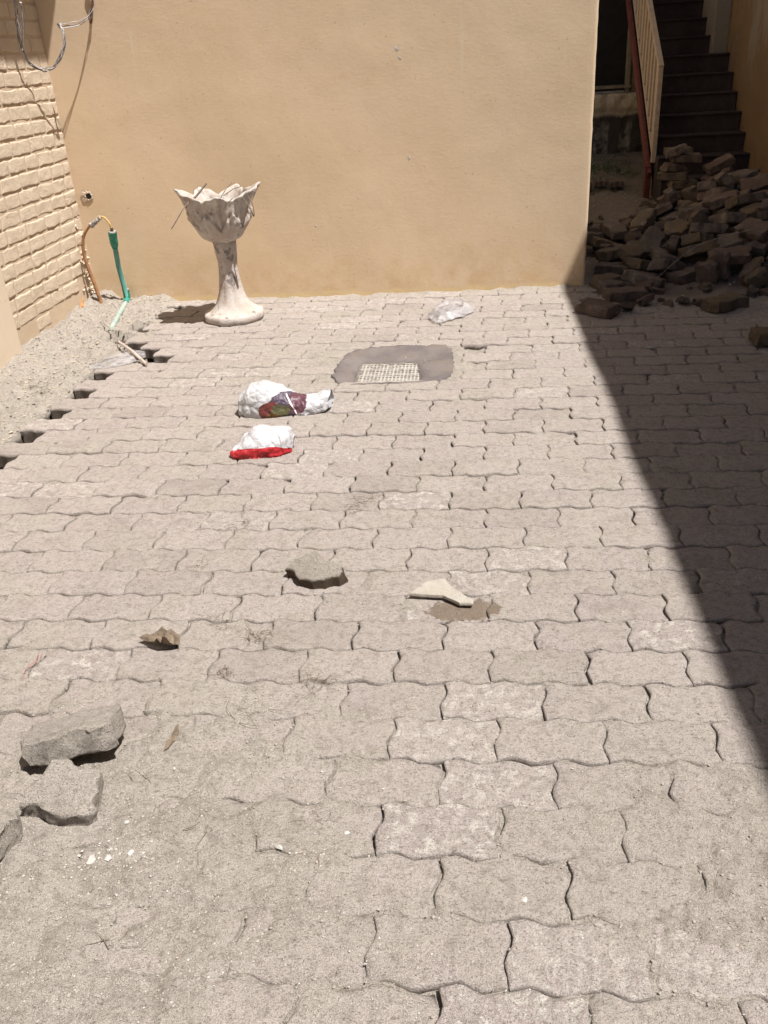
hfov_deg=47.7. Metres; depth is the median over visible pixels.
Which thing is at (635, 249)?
paving stone
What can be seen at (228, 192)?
dry stalks
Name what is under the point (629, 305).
stone fragment
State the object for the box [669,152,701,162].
paving stone
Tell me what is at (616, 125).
rough plinth
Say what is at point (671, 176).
paving stone
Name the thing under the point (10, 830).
paving stone
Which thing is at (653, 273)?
paving stone
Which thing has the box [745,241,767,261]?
paving stone
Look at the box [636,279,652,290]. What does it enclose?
stone fragment
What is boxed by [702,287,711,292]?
stone fragment
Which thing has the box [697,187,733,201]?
paving stone
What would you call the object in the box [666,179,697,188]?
paving stone
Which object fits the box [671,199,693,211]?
paving stone
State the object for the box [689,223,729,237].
paving stone
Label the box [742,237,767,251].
paving stone
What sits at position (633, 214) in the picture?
paving stone
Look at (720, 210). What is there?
paving stone
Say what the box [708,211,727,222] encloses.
paving stone
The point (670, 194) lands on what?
paving stone
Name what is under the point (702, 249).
paving stone
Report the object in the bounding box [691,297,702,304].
stone fragment
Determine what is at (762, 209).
paving stone
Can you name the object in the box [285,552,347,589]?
paving stone
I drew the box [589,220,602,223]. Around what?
paving stone
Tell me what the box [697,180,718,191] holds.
paving stone
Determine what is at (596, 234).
paving stone
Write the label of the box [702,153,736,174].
paving stone
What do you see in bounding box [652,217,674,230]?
paving stone
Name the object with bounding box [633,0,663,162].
stair railing
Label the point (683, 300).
stone fragment
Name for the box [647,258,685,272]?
paving stone
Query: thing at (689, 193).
paving stone
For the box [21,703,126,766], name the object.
paving stone
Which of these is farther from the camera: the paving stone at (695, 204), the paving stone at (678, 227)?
the paving stone at (695, 204)
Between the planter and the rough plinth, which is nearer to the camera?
the planter
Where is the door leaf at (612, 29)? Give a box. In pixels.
[595,0,635,91]
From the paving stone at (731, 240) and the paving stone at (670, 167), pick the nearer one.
the paving stone at (731, 240)
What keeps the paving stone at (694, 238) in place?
on the ground at (290, 921)
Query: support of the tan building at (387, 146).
on the terrain
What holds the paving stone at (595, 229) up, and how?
on the ground at (290, 921)
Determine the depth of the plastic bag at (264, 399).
3.63 m
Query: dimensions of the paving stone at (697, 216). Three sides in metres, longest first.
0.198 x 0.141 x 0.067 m
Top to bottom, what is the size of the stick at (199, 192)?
0.119 m
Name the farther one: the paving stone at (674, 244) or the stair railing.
the stair railing
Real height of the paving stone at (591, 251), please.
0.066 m
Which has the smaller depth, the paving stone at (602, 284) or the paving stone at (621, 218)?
the paving stone at (602, 284)
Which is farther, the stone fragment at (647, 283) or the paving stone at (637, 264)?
the paving stone at (637, 264)
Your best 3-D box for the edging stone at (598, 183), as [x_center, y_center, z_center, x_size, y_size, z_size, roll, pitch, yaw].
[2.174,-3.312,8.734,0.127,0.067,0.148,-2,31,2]
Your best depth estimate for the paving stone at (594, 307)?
4.68 m
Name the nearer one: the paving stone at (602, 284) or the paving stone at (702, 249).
the paving stone at (602, 284)
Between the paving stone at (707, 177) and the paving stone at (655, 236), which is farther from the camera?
the paving stone at (707, 177)
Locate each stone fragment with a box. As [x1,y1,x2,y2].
[619,301,635,309]
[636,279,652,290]
[636,293,654,305]
[649,286,664,294]
[662,299,673,307]
[675,296,690,304]
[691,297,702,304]
[701,282,713,289]
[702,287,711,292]
[746,284,758,297]
[757,288,767,295]
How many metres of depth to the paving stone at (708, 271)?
5.05 m
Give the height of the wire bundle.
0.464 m
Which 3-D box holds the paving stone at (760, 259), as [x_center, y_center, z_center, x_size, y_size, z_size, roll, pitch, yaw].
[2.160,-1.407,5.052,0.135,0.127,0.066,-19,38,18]
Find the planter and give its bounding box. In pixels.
[173,182,263,325]
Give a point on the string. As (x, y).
(697, 245)
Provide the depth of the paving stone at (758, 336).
4.09 m
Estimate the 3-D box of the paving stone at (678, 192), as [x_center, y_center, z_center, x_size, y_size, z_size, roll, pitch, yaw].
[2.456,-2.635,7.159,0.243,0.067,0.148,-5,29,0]
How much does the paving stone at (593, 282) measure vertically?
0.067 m
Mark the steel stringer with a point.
(647, 166)
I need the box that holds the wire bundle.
[13,0,93,71]
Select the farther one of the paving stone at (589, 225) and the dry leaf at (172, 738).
the paving stone at (589, 225)
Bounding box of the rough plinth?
[591,90,641,154]
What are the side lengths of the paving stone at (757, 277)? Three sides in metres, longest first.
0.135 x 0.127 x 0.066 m
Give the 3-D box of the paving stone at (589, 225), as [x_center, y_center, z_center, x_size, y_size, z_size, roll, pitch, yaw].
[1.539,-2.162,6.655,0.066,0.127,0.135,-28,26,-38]
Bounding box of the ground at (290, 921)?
[0,151,767,1023]
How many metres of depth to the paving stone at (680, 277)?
5.14 m
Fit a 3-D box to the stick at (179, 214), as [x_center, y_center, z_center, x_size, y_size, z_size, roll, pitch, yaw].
[-1.090,-1.589,4.645,0.124,0.141,0.021,-6,28,-5]
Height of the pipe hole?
0.072 m
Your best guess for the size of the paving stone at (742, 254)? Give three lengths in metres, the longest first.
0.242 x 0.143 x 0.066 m
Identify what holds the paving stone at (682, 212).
on the ground at (290, 921)
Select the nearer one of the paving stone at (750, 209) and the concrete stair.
the paving stone at (750, 209)
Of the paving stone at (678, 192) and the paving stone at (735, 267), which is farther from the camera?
the paving stone at (678, 192)
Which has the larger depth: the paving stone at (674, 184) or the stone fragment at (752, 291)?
the paving stone at (674, 184)
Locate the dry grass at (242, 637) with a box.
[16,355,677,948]
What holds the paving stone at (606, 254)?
on the paving stone
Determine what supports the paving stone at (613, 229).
on the paving stone at (596, 241)
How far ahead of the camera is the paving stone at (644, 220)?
5.98 m
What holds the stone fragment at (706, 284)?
on the ground at (290, 921)
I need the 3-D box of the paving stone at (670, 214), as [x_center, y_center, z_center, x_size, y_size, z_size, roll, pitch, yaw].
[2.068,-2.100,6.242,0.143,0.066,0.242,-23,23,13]
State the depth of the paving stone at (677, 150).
6.97 m
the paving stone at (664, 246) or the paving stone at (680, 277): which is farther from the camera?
the paving stone at (664, 246)
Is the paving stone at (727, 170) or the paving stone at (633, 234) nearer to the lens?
the paving stone at (633, 234)
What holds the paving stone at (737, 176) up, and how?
on the paving stone
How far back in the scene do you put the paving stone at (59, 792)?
1.73 m
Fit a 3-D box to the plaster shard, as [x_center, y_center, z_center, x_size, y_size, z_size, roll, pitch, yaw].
[0.172,0.214,2.378,0.178,0.012,0.105,9,30,22]
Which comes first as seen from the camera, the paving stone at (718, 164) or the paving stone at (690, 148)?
the paving stone at (718, 164)
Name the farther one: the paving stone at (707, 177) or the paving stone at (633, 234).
the paving stone at (707, 177)
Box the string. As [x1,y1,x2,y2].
[657,230,747,277]
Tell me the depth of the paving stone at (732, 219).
5.41 m
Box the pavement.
[0,261,767,1023]
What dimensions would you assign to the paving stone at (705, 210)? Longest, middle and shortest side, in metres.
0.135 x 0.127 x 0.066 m
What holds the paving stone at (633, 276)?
on the ground at (290, 921)
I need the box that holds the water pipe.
[108,227,130,330]
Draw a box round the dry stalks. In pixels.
[221,183,241,211]
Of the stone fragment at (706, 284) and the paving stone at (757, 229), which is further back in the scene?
the paving stone at (757, 229)
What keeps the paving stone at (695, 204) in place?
on the ground at (290, 921)
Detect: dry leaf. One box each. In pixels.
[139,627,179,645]
[164,724,178,750]
[242,195,254,216]
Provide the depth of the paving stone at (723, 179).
6.07 m
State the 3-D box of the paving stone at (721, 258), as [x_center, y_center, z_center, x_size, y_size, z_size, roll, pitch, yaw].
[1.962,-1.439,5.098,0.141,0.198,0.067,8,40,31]
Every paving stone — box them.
[0,808,21,858]
[19,759,102,825]
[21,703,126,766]
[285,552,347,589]
[574,297,622,318]
[586,231,603,250]
[586,245,595,256]
[587,221,592,231]
[588,273,626,288]
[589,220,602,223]
[590,225,621,242]
[591,236,621,248]
[594,245,619,260]
[594,261,634,274]
[597,279,626,293]
[598,243,619,262]
[599,218,627,240]
[603,286,648,302]
[611,214,629,222]
[614,240,650,262]
[621,269,666,288]
[622,218,631,243]
[624,228,641,243]
[626,257,659,272]
[627,205,648,218]
[629,208,657,232]
[636,198,656,208]
[641,225,665,260]
[641,271,657,275]
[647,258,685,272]
[648,245,678,259]
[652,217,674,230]
[654,201,672,221]
[656,195,665,205]
[657,171,688,180]
[658,211,676,220]
[659,162,687,171]
[660,240,668,249]
[663,146,692,154]
[663,187,677,206]
[663,218,689,239]
[664,143,690,158]
[665,270,695,284]
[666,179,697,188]
[667,235,680,256]
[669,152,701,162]
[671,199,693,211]
[675,189,682,197]
[677,205,712,220]
[677,239,717,260]
[681,185,699,202]
[681,232,714,245]
[686,209,707,228]
[688,202,713,209]
[688,205,708,218]
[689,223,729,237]
[694,260,720,283]
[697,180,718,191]
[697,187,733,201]
[700,292,748,312]
[701,165,733,180]
[701,190,739,209]
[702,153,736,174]
[706,249,731,279]
[707,254,743,271]
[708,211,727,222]
[711,245,752,265]
[713,171,736,188]
[713,212,746,226]
[714,167,730,178]
[716,206,739,213]
[716,231,742,247]
[725,192,766,210]
[728,169,757,183]
[734,216,767,242]
[738,263,760,285]
[739,173,767,192]
[739,188,751,194]
[739,202,758,218]
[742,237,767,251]
[742,256,766,270]
[743,267,767,286]
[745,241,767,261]
[748,326,767,345]
[754,190,767,197]
[757,198,767,220]
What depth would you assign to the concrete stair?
8.00 m
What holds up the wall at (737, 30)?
on the terrain
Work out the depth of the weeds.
9.13 m
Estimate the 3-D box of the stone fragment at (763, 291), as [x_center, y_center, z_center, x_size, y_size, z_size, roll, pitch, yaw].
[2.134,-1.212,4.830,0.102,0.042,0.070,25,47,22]
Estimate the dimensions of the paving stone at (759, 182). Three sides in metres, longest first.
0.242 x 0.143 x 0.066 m
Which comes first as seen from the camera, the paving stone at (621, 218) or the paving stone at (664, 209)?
the paving stone at (664, 209)
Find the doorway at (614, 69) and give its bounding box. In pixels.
[595,0,635,91]
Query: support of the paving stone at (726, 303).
on the ground at (290, 921)
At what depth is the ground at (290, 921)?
1.64 m
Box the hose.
[81,215,111,303]
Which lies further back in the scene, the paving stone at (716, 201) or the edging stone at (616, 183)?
the edging stone at (616, 183)
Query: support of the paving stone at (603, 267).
on the ground at (290, 921)
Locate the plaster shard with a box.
[409,578,473,605]
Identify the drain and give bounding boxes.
[332,344,453,384]
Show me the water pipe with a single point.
(112, 235)
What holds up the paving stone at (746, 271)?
on the ground at (290, 921)
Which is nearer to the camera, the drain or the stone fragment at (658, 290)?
the drain
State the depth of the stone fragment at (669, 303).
4.79 m
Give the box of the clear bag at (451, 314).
[429,299,474,319]
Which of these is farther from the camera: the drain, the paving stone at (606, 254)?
the paving stone at (606, 254)
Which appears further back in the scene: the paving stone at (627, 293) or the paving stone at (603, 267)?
the paving stone at (603, 267)
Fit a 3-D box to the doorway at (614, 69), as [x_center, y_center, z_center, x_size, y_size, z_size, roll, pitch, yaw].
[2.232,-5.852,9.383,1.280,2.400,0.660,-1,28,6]
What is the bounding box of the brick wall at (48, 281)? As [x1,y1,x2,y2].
[0,0,94,345]
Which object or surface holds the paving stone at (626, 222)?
on the ground at (290, 921)
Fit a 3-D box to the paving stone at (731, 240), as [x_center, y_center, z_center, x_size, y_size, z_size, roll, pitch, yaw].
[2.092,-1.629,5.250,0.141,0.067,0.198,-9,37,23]
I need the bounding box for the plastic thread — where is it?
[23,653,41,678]
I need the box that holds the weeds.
[590,149,642,194]
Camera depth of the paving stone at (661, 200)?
6.52 m
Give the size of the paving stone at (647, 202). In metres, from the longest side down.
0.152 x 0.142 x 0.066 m
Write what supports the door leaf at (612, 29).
in the doorway at (614, 69)
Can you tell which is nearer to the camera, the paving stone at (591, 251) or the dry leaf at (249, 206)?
the dry leaf at (249, 206)
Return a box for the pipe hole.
[80,190,92,201]
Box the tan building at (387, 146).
[35,0,598,300]
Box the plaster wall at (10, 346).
[0,266,21,368]
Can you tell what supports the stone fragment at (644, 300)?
on the ground at (290, 921)
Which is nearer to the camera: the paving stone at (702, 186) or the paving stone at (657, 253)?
the paving stone at (657, 253)
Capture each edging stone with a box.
[594,179,606,187]
[608,179,622,187]
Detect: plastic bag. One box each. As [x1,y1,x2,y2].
[230,424,294,459]
[238,380,333,417]
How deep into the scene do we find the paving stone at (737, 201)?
5.59 m
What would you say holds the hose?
on the ground at (290, 921)
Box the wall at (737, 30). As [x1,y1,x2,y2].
[702,0,767,173]
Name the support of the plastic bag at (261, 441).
on the pavement
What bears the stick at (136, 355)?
on the pavement
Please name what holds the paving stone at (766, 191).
on the ground at (290, 921)
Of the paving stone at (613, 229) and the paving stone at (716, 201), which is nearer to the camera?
the paving stone at (716, 201)
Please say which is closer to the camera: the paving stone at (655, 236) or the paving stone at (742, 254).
the paving stone at (742, 254)
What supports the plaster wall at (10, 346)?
on the ground at (290, 921)
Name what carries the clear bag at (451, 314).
on the pavement
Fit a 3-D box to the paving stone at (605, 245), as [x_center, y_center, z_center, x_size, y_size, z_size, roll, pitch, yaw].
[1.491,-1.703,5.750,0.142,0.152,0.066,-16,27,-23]
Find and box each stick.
[117,340,147,365]
[171,200,189,228]
[186,183,206,207]
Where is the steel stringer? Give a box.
[625,0,651,198]
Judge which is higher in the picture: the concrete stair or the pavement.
the concrete stair
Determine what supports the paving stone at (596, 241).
on the ground at (290, 921)
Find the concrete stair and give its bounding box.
[631,0,749,203]
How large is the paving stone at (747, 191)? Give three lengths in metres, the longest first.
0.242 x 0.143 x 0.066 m

